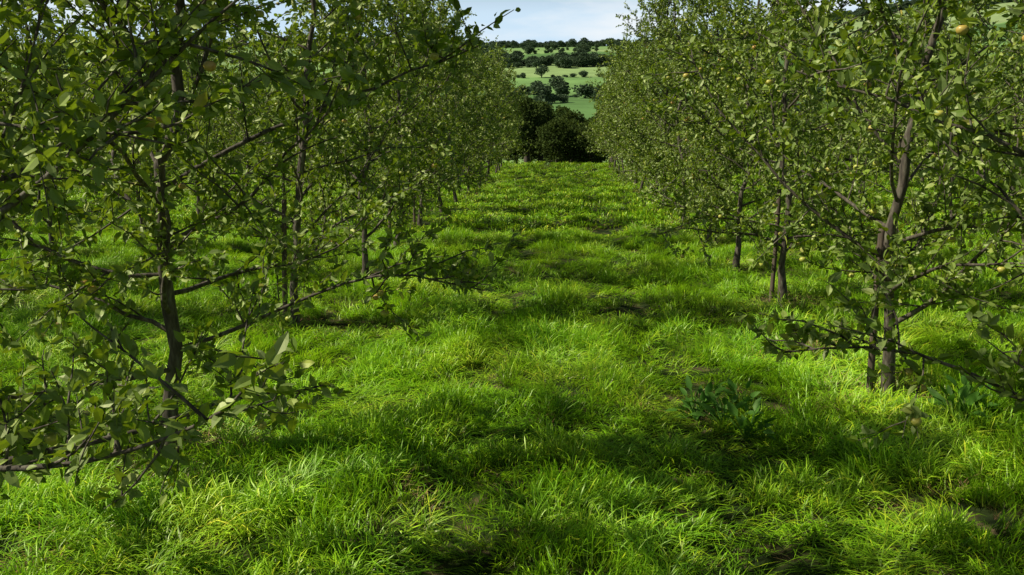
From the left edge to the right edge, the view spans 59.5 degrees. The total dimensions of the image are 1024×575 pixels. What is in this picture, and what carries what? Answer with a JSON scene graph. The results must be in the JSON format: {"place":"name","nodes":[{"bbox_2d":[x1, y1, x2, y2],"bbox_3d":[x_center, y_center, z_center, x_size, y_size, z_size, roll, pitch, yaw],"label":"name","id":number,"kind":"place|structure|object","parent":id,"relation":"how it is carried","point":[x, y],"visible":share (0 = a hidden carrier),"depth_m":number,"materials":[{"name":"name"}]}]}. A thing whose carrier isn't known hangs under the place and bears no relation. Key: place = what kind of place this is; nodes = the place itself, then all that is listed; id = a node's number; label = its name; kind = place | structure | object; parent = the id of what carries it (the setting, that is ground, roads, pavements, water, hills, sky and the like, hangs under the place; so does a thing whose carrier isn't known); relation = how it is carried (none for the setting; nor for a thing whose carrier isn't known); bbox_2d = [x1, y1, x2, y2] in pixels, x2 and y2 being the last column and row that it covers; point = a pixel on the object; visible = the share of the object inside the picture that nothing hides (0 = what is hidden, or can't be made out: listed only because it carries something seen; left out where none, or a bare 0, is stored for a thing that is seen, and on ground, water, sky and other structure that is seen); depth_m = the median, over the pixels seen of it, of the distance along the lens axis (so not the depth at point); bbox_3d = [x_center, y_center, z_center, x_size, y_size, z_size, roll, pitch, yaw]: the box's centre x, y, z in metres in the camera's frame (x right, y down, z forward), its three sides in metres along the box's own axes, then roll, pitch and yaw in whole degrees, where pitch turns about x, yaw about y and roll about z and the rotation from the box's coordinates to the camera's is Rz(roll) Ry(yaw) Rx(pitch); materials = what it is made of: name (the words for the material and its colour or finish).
{"place":"outdoors","nodes":[
{"label":"outdoors","id":0,"kind":"place"},
{"bbox_2d":[0,0,909,45],"label":"sky","id":1,"kind":"structure","parent":0,"point":[542,21],"materials":[{"name":"white"}]},
{"bbox_2d":[0,0,1023,574],"bbox_3d":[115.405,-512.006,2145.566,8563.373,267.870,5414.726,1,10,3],"label":"ground","id":2,"kind":"structure","parent":0,"point":[584,106],"depth_m":6.11,"materials":[{"name":"green plant"}]},
{"bbox_2d":[6,137,56,174],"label":"apple tree","id":3,"kind":"object","parent":2,"relation":"on","point":[52,143],"visible":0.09,"depth_m":11.90,"materials":[{"name":"green plant"}]},
{"bbox_2d":[0,8,84,204],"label":"apple tree","id":4,"kind":"object","parent":2,"relation":"on","point":[39,191],"visible":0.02,"depth_m":22.47,"materials":[{"name":"green plant"}]},
{"bbox_2d":[6,39,94,118],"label":"apple tree","id":5,"kind":"object","parent":2,"relation":"on","point":[50,80],"depth_m":32.83,"materials":[{"name":"green plant"}]},
{"bbox_2d":[0,0,188,243],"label":"apple tree","id":6,"kind":"object","parent":2,"relation":"on","point":[7,87],"visible":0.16,"depth_m":13.75,"materials":[{"name":"green plant"}]},
{"bbox_2d":[55,22,149,196],"bbox_3d":[-12.064,-4.933,25.440,2.998,5.108,2.864,8,13,38],"label":"apple tree","id":7,"kind":"object","parent":2,"relation":"on","point":[83,33],"visible":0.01,"depth_m":25.29,"materials":[{"name":"green plant"}]},
{"bbox_2d":[52,0,185,232],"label":"apple tree","id":8,"kind":"object","parent":2,"relation":"on","point":[146,35],"visible":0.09,"depth_m":16.57,"materials":[{"name":"green plant"}]},
{"bbox_2d":[106,32,186,179],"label":"apple tree","id":9,"kind":"object","parent":2,"relation":"on","point":[143,54],"visible":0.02,"depth_m":28.66,"materials":[{"name":"green plant"}]},
{"bbox_2d":[0,0,369,508],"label":"apple tree","id":10,"kind":"object","parent":2,"relation":"on","point":[78,135],"visible":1,"depth_m":2.90,"materials":[{"name":"green plant"}]},
{"bbox_2d":[155,63,227,182],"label":"apple tree","id":11,"kind":"object","parent":2,"relation":"on","point":[201,126],"visible":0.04,"depth_m":32.03,"materials":[{"name":"green plant"}]},
{"bbox_2d":[168,71,218,159],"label":"apple tree","id":12,"kind":"object","parent":2,"relation":"on","point":[202,121],"depth_m":45.32,"materials":[{"name":"green plant"}]},
{"bbox_2d":[127,3,262,213],"bbox_3d":[-7.131,-4.045,19.851,3.111,5.300,2.971,3,11,17],"label":"apple tree","id":13,"kind":"object","parent":2,"relation":"on","point":[188,84],"visible":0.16,"depth_m":19.89,"materials":[{"name":"green plant"}]},
{"bbox_2d":[194,57,241,170],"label":"apple tree","id":14,"kind":"object","parent":2,"relation":"on","point":[216,128],"visible":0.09,"depth_m":34.78,"materials":[{"name":"green plant"}]},
{"bbox_2d":[177,0,288,201],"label":"apple tree","id":15,"kind":"object","parent":2,"relation":"on","point":[229,117],"visible":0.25,"depth_m":22.97,"materials":[{"name":"green plant"}]},
{"bbox_2d":[221,64,267,172],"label":"apple tree","id":16,"kind":"object","parent":2,"relation":"on","point":[247,115],"visible":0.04,"depth_m":38.08,"materials":[{"name":"green plant"}]},
{"bbox_2d":[0,0,520,476],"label":"apple tree","id":17,"kind":"object","parent":2,"relation":"on","point":[161,260],"visible":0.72,"depth_m":5.07,"materials":[{"name":"green plant"}]},
{"bbox_2d":[229,31,314,193],"bbox_3d":[-6.756,-4.821,25.542,2.662,4.818,2.574,0,10,1],"label":"apple tree","id":18,"kind":"object","parent":2,"relation":"on","point":[283,174],"visible":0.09,"depth_m":25.63,"materials":[{"name":"green plant"}]},
{"bbox_2d":[104,0,464,327],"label":"apple tree","id":19,"kind":"object","parent":2,"relation":"on","point":[313,173],"visible":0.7,"depth_m":8.80,"materials":[{"name":"green plant"}]},
{"bbox_2d":[280,199,288,323],"bbox_3d":[-2.310,-0.142,9.086,0.104,1.501,0.114,4,8,21],"label":"tree stake","id":20,"kind":"object","parent":2,"relation":"on","point":[284,230],"visible":0.56,"depth_m":9.05,"materials":[{"name":"brown wood"}]},
{"bbox_2d":[256,13,337,189],"bbox_3d":[-6.616,-5.841,28.558,3.113,5.846,3.189,8,13,37],"label":"apple tree","id":21,"kind":"object","parent":2,"relation":"on","point":[295,49],"visible":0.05,"depth_m":28.60,"materials":[{"name":"green plant"}]},
{"bbox_2d":[318,50,383,171],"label":"apple tree","id":22,"kind":"object","parent":2,"relation":"on","point":[372,105],"visible":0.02,"depth_m":31.50,"materials":[{"name":"green plant"}]},
{"bbox_2d":[337,69,394,172],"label":"apple tree","id":23,"kind":"object","parent":2,"relation":"on","point":[376,108],"visible":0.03,"depth_m":37.55,"materials":[{"name":"green plant"}]},
{"bbox_2d":[339,65,392,165],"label":"apple tree","id":24,"kind":"object","parent":2,"relation":"on","point":[362,122],"visible":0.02,"depth_m":34.60,"materials":[{"name":"green plant"}]},
{"bbox_2d":[228,0,504,275],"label":"apple tree","id":25,"kind":"object","parent":2,"relation":"on","point":[366,109],"visible":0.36,"depth_m":11.63,"materials":[{"name":"green plant"}]},
{"bbox_2d":[373,60,405,165],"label":"apple tree","id":26,"kind":"object","parent":2,"relation":"on","point":[388,128],"visible":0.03,"depth_m":40.28,"materials":[{"name":"green plant"}]},
{"bbox_2d":[388,199,391,244],"bbox_3d":[-2.027,-1.175,14.856,0.104,1.501,0.114,4,11,23],"label":"tree stake","id":27,"kind":"object","parent":2,"relation":"on","point":[389,208],"visible":0.07,"depth_m":14.82,"materials":[{"name":"brown wood"}]},
{"bbox_2d":[284,0,501,248],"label":"apple tree","id":28,"kind":"object","parent":2,"relation":"on","point":[425,158],"visible":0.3,"depth_m":14.66,"materials":[{"name":"green plant"}]},
{"bbox_2d":[412,168,415,226],"bbox_3d":[-2.001,-1.767,18.363,0.114,1.501,0.104,-8,11,-43],"label":"tree stake","id":29,"kind":"object","parent":2,"relation":"on","point":[414,217],"visible":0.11,"depth_m":18.38,"materials":[{"name":"brown wood"}]},
{"bbox_2d":[350,0,490,226],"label":"apple tree","id":30,"kind":"object","parent":2,"relation":"on","point":[471,73],"visible":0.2,"depth_m":17.91,"materials":[{"name":"green plant"}]},
{"bbox_2d":[361,0,517,212],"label":"apple tree","id":31,"kind":"object","parent":2,"relation":"on","point":[481,146],"visible":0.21,"depth_m":20.98,"materials":[{"name":"green plant"}]},
{"bbox_2d":[411,4,519,203],"bbox_3d":[-1.242,-4.836,23.945,3.113,5.534,3.324,4,11,22],"label":"apple tree","id":32,"kind":"object","parent":2,"relation":"on","point":[508,118],"visible":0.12,"depth_m":23.88,"materials":[{"name":"green plant"}]},
{"bbox_2d":[432,21,517,194],"bbox_3d":[-1.349,-5.275,26.946,3.116,5.292,2.966,-2,10,-8],"label":"apple tree","id":33,"kind":"object","parent":2,"relation":"on","point":[484,156],"visible":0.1,"depth_m":27.02,"materials":[{"name":"green plant"}]},
{"bbox_2d":[445,30,520,187],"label":"apple tree","id":34,"kind":"object","parent":2,"relation":"on","point":[495,103],"visible":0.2,"depth_m":29.85,"materials":[{"name":"green plant"}]},
{"bbox_2d":[465,35,519,182],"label":"apple tree","id":35,"kind":"object","parent":2,"relation":"on","point":[491,85],"visible":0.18,"depth_m":32.65,"materials":[{"name":"green plant"}]},
{"bbox_2d":[465,62,523,172],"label":"apple tree","id":36,"kind":"object","parent":2,"relation":"on","point":[509,123],"visible":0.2,"depth_m":35.78,"materials":[{"name":"green plant"}]},
{"bbox_2d":[475,51,535,166],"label":"apple tree","id":37,"kind":"object","parent":2,"relation":"on","point":[525,134],"visible":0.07,"depth_m":44.88,"materials":[{"name":"green plant"}]},
{"bbox_2d":[478,51,536,172],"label":"apple tree","id":38,"kind":"object","parent":2,"relation":"on","point":[515,105],"visible":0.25,"depth_m":38.72,"materials":[{"name":"green plant"}]},
{"bbox_2d":[490,63,527,170],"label":"apple tree","id":39,"kind":"object","parent":2,"relation":"on","point":[520,150],"visible":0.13,"depth_m":42.09,"materials":[{"name":"green plant"}]},
{"bbox_2d":[1,0,1018,124],"bbox_3d":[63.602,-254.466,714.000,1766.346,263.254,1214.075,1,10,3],"label":"hedgerow trees","id":40,"kind":"object","parent":2,"relation":"on","point":[580,57],"visible":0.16,"depth_m":633.46,"materials":[{"name":"green plant"}]},
{"bbox_2d":[1,88,1023,164],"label":"woodland","id":41,"kind":"object","parent":2,"relation":"on","point":[552,135],"visible":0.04,"depth_m":54.18,"materials":[{"name":"green plant"}]},
{"bbox_2d":[11,159,1018,236],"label":"grass","id":42,"kind":"structure","parent":2,"relation":"on","point":[555,195],"depth_m":23.31,"materials":[{"name":"green plant"}]},
{"bbox_2d":[577,63,632,166],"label":"apple tree","id":43,"kind":"object","parent":2,"relation":"on","point":[590,138],"visible":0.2,"depth_m":45.49,"materials":[{"name":"green plant"}]},
{"bbox_2d":[595,66,627,166],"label":"apple tree","id":44,"kind":"object","parent":2,"relation":"on","point":[606,115],"visible":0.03,"depth_m":42.87,"materials":[{"name":"green plant"}]},
{"bbox_2d":[589,48,642,172],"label":"apple tree","id":45,"kind":"object","parent":2,"relation":"on","point":[601,98],"visible":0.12,"depth_m":36.83,"materials":[{"name":"green plant"}]},
{"bbox_2d":[589,49,643,172],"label":"apple tree","id":46,"kind":"object","parent":2,"relation":"on","point":[602,107],"visible":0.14,"depth_m":39.34,"materials":[{"name":"green plant"}]},
{"bbox_2d":[586,41,668,181],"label":"apple tree","id":47,"kind":"object","parent":2,"relation":"on","point":[612,92],"visible":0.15,"depth_m":33.80,"materials":[{"name":"green plant"}]},
{"bbox_2d":[598,38,679,184],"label":"apple tree","id":48,"kind":"object","parent":2,"relation":"on","point":[615,149],"visible":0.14,"depth_m":30.89,"materials":[{"name":"green plant"}]},
{"bbox_2d":[592,13,688,189],"bbox_3d":[4.120,-5.706,28.078,3.070,5.765,3.145,1,12,-10],"label":"apple tree","id":49,"kind":"object","parent":2,"relation":"on","point":[625,171],"visible":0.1,"depth_m":27.82,"materials":[{"name":"green plant"}]},
{"bbox_2d":[596,1,688,196],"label":"apple tree","id":50,"kind":"object","parent":2,"relation":"on","point":[645,38],"visible":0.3,"depth_m":24.82,"materials":[{"name":"green plant"}]},
{"bbox_2d":[597,0,745,208],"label":"apple tree","id":51,"kind":"object","parent":2,"relation":"on","point":[666,136],"visible":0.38,"depth_m":21.88,"materials":[{"name":"green plant"}]},
{"bbox_2d":[607,0,742,219],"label":"apple tree","id":52,"kind":"object","parent":2,"relation":"on","point":[646,146],"visible":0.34,"depth_m":18.67,"materials":[{"name":"green plant"}]},
{"bbox_2d":[665,375,726,420],"bbox_3d":[1.317,0.802,6.429,0.402,0.334,0.498,5,11,28],"label":"dock plant","id":53,"kind":"object","parent":2,"relation":"on","point":[687,402],"visible":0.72,"depth_m":6.45,"materials":[{"name":"green plant"}]},
{"bbox_2d":[620,0,780,244],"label":"apple tree","id":54,"kind":"object","parent":2,"relation":"on","point":[728,164],"visible":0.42,"depth_m":15.23,"materials":[{"name":"green plant"}]},
{"bbox_2d":[691,58,746,164],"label":"apple tree","id":55,"kind":"object","parent":2,"relation":"on","point":[709,90],"visible":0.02,"depth_m":44.41,"materials":[{"name":"green plant"}]},
{"bbox_2d":[701,50,740,170],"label":"apple tree","id":56,"kind":"object","parent":2,"relation":"on","point":[727,95],"depth_m":41.60,"materials":[{"name":"green plant"}]},
{"bbox_2d":[689,392,763,430],"bbox_3d":[1.452,0.838,6.183,0.371,0.272,0.442,-5,11,-28],"label":"dock plant","id":57,"kind":"object","parent":2,"relation":"on","point":[710,396],"visible":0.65,"depth_m":6.19,"materials":[{"name":"green plant"}]},
{"bbox_2d":[634,0,840,270],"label":"apple tree","id":58,"kind":"object","parent":2,"relation":"on","point":[750,169],"visible":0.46,"depth_m":12.66,"materials":[{"name":"green plant"}]},
{"bbox_2d":[717,377,762,411],"bbox_3d":[1.654,0.775,6.461,0.312,0.259,0.387,-1,10,-3],"label":"dock plant","id":59,"kind":"object","parent":2,"relation":"on","point":[732,386],"visible":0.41,"depth_m":6.44,"materials":[{"name":"green plant"}]},
{"bbox_2d":[720,71,763,174],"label":"apple tree","id":60,"kind":"object","parent":2,"relation":"on","point":[732,119],"visible":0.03,"depth_m":38.45,"materials":[{"name":"green plant"}]},
{"bbox_2d":[716,396,782,441],"bbox_3d":[1.551,0.884,5.858,0.376,0.276,0.449,0,10,2],"label":"dock plant","id":61,"kind":"object","parent":2,"relation":"on","point":[742,421],"visible":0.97,"depth_m":5.86,"materials":[{"name":"green plant"}]},
{"bbox_2d":[727,52,794,174],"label":"apple tree","id":62,"kind":"object","parent":2,"relation":"on","point":[780,66],"visible":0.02,"depth_m":35.63,"materials":[{"name":"green plant"}]},
{"bbox_2d":[769,189,782,300],"bbox_3d":[3.057,-0.390,10.399,0.114,1.501,0.104,-3,10,-24],"label":"tree stake","id":63,"kind":"object","parent":2,"relation":"on","point":[774,260],"visible":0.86,"depth_m":10.37,"materials":[{"name":"brown wood"}]},
{"bbox_2d":[742,31,824,182],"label":"apple tree","id":64,"kind":"object","parent":2,"relation":"on","point":[809,140],"visible":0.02,"depth_m":32.09,"materials":[{"name":"green plant"}]},
{"bbox_2d":[627,0,968,302],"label":"apple tree","id":65,"kind":"object","parent":2,"relation":"on","point":[743,40],"visible":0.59,"depth_m":9.95,"materials":[{"name":"green plant"}]},
{"bbox_2d":[758,46,848,169],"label":"apple tree","id":66,"kind":"object","parent":2,"relation":"on","point":[804,112],"visible":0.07,"depth_m":29.67,"materials":[{"name":"green plant"}]},
{"bbox_2d":[642,0,1023,398],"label":"apple tree","id":67,"kind":"object","parent":2,"relation":"on","point":[890,268],"visible":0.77,"depth_m":6.49,"materials":[{"name":"green plant"}]},
{"bbox_2d":[806,34,894,180],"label":"apple tree","id":68,"kind":"object","parent":2,"relation":"on","point":[821,120],"visible":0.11,"depth_m":26.61,"materials":[{"name":"green plant"}]},
{"bbox_2d":[827,65,873,171],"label":"apple tree","id":69,"kind":"object","parent":2,"relation":"on","point":[850,160],"visible":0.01,"depth_m":40.96,"materials":[{"name":"green plant"}]},
{"bbox_2d":[819,21,902,202],"bbox_3d":[9.177,-4.673,23.903,2.848,5.221,2.780,6,12,29],"label":"apple tree","id":70,"kind":"object","parent":2,"relation":"on","point":[874,109],"visible":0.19,"depth_m":23.91,"materials":[{"name":"green plant"}]},
{"bbox_2d":[849,71,899,153],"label":"apple tree","id":71,"kind":"object","parent":2,"relation":"on","point":[878,91],"visible":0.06,"depth_m":37.45,"materials":[{"name":"green plant"}]},
{"bbox_2d":[866,228,884,396],"bbox_3d":[2.715,0.304,6.733,0.114,1.501,0.104,-5,12,-25],"label":"tree stake","id":72,"kind":"object","parent":2,"relation":"on","point":[871,357],"visible":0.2,"depth_m":6.70,"materials":[{"name":"brown wood"}]},
{"bbox_2d":[736,0,1023,448],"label":"apple tree","id":73,"kind":"object","parent":2,"relation":"on","point":[965,128],"visible":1,"depth_m":3.90,"materials":[{"name":"green plant"}]},
{"bbox_2d":[863,67,919,178],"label":"apple tree","id":74,"kind":"object","parent":2,"relation":"on","point":[887,134],"depth_m":35.08,"materials":[{"name":"green plant"}]},
{"bbox_2d":[834,0,964,188],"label":"apple tree","id":75,"kind":"object","parent":2,"relation":"on","point":[899,137],"visible":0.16,"depth_m":20.66,"materials":[{"name":"green plant"}]},
{"bbox_2d":[882,32,952,183],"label":"apple tree","id":76,"kind":"object","parent":2,"relation":"on","point":[918,124],"visible":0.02,"depth_m":31.72,"materials":[{"name":"green plant"}]},
{"bbox_2d":[925,383,989,422],"bbox_3d":[3.069,0.792,6.198,0.435,0.318,0.518,7,12,33],"label":"dock plant","id":77,"kind":"object","parent":2,"relation":"on","point":[971,398],"visible":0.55,"depth_m":6.16,"materials":[{"name":"green plant"}]},
{"bbox_2d":[898,0,1022,219],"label":"apple tree","id":78,"kind":"object","parent":2,"relation":"on","point":[955,168],"visible":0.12,"depth_m":17.95,"materials":[{"name":"green plant"}]},
{"bbox_2d":[927,39,1013,183],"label":"apple tree","id":79,"kind":"object","parent":2,"relation":"on","point":[980,110],"visible":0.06,"depth_m":28.66,"materials":[{"name":"green plant"}]},
{"bbox_2d":[938,374,1004,410],"bbox_3d":[3.282,0.761,6.364,0.458,0.307,0.370,-6,12,-30],"label":"dock plant","id":80,"kind":"object","parent":2,"relation":"on","point":[963,379],"visible":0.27,"depth_m":6.39,"materials":[{"name":"green plant"}]},
{"bbox_2d":[947,0,1023,243],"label":"apple tree","id":81,"kind":"object","parent":2,"relation":"on","point":[1017,67],"visible":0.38,"depth_m":14.86,"materials":[{"name":"green plant"}]},
{"bbox_2d":[960,53,1017,159],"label":"apple tree","id":82,"kind":"object","parent":2,"relation":"on","point":[994,123],"visible":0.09,"depth_m":38.59,"materials":[{"name":"green plant"}]},
{"bbox_2d":[974,0,1023,194],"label":"apple tree","id":83,"kind":"object","parent":2,"relation":"on","point":[1014,117],"visible":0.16,"depth_m":25.88,"materials":[{"name":"green plant"}]},
{"bbox_2d":[986,57,1023,175],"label":"apple tree","id":84,"kind":"object","parent":2,"relation":"on","point":[1008,110],"visible":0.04,"depth_m":36.13,"materials":[{"name":"green plant"}]}
]}

